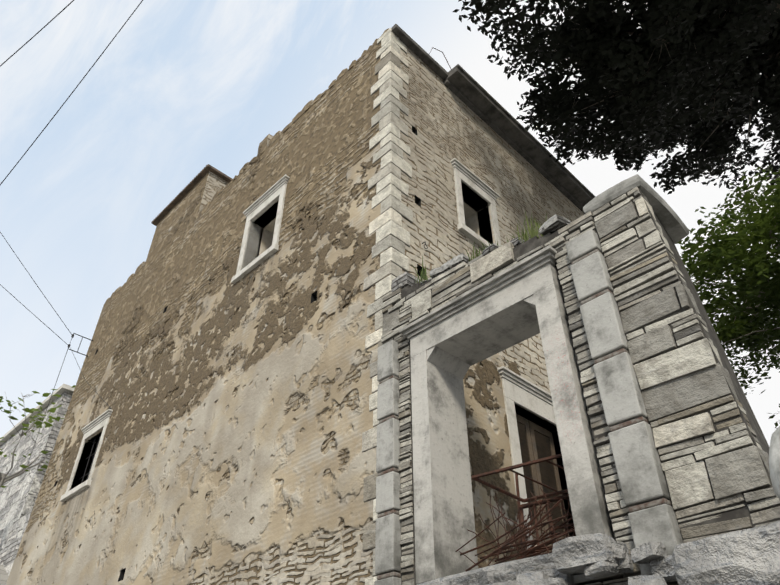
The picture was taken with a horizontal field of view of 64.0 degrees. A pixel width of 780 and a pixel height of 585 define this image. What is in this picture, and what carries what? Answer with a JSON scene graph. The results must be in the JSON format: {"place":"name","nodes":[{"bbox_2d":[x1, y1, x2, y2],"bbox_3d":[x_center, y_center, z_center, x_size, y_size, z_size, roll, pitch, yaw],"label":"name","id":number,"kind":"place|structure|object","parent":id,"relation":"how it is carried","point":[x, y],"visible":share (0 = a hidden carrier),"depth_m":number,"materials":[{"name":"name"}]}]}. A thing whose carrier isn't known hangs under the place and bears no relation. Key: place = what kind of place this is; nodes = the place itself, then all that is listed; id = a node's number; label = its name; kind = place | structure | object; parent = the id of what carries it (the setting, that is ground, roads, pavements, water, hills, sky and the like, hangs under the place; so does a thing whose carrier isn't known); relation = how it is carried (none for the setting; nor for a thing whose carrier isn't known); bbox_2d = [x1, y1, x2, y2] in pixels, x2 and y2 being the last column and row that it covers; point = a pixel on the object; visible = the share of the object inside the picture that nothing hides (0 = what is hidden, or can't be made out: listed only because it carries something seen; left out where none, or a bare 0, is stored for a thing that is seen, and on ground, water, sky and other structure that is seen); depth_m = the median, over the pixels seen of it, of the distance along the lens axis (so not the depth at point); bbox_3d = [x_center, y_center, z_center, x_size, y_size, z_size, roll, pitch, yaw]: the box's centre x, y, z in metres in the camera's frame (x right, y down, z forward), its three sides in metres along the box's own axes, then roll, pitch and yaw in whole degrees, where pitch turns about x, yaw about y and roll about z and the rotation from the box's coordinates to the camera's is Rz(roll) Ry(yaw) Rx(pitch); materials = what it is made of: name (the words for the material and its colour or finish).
{"place":"outdoors","nodes":[
{"label":"outdoors","id":0,"kind":"place"},
{"bbox_2d":[0,565,8,584],"bbox_3d":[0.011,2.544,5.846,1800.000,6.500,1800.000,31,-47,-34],"label":"ground","id":1,"kind":"structure","parent":0,"point":[4,576],"depth_m":14.67,"materials":[{"name":"white stone"}]},
{"bbox_2d":[0,511,31,575],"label":"garden wall","id":2,"kind":"structure","parent":1,"relation":"on","point":[11,535],"depth_m":15.75,"materials":[{"name":"stone"}]},
{"bbox_2d":[0,384,74,529],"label":"neighbour house","id":3,"kind":"structure","parent":1,"relation":"on","point":[18,497],"depth_m":19.22,"materials":[{"name":"stone"}]},
{"bbox_2d":[0,385,75,488],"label":"foliage","id":4,"kind":"object","parent":1,"relation":"on","point":[3,477],"visible":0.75,"depth_m":16.52,"materials":[{"name":"green plant"}]},
{"bbox_2d":[0,0,595,584],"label":"building","id":5,"kind":"structure","parent":1,"relation":"on","point":[220,424],"depth_m":10.15,"materials":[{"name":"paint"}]},
{"bbox_2d":[469,521,779,584],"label":"rocks","id":6,"kind":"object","parent":1,"relation":"on","point":[750,556],"depth_m":3.76,"materials":[{"name":"stone"}]},
{"bbox_2d":[381,187,779,584],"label":"gate wall","id":7,"kind":"structure","parent":6,"relation":"on","point":[451,342],"depth_m":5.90,"materials":[{"name":"grey stone"}]},
{"bbox_2d":[391,214,571,291],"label":"rubble stones","id":8,"kind":"object","parent":7,"relation":"on","point":[554,223],"visible":0.17,"depth_m":6.97,"materials":[{"name":"grey stone"}]},
{"bbox_2d":[417,553,584,584],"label":"gate threshold","id":9,"kind":"object","parent":7,"relation":"attached to","point":[462,578],"visible":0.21,"depth_m":4.94,"materials":[{"name":"grey stone"}]},
{"bbox_2d":[455,454,575,570],"bbox_3d":[1.273,1.873,5.333,1.941,0.974,0.932,-17,-41,21],"label":"metal railing","id":10,"kind":"object","parent":7,"relation":"on","point":[524,541],"visible":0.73,"depth_m":5.31,"materials":[{"name":"metal"}]},
{"bbox_2d":[374,229,682,584],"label":"pilasters","id":11,"kind":"object","parent":7,"relation":"attached to","point":[646,495],"visible":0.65,"depth_m":5.05,"materials":[{"name":"grey stone"}]},
{"bbox_2d":[583,174,688,243],"bbox_3d":[2.392,-0.700,6.038,1.017,0.157,0.609,31,-47,-34],"label":"coping stone","id":12,"kind":"object","parent":7,"relation":"attached to","point":[674,225],"visible":0.42,"depth_m":5.81,"materials":[{"name":"grey stone"}]},
{"bbox_2d":[453,0,779,193],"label":"foliage","id":13,"kind":"object","parent":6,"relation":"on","point":[660,70],"visible":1,"depth_m":11.96,"materials":[{"name":"green plant"}]},
{"bbox_2d":[676,166,779,428],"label":"foliage","id":14,"kind":"object","parent":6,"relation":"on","point":[756,287],"visible":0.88,"depth_m":7.03,"materials":[{"name":"green plant"}]},
{"bbox_2d":[0,0,779,446],"label":"sky","id":15,"kind":"structure","parent":0,"point":[184,87],"materials":[{"name":"blue"}]},
{"bbox_2d":[412,211,546,282],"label":"wall grass","id":16,"kind":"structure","parent":0,"point":[532,233],"depth_m":6.55,"materials":[{"name":"green plant"}]},
{"bbox_2d":[769,426,779,498],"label":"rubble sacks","id":17,"kind":"object","parent":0,"point":[774,458],"visible":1,"depth_m":3.36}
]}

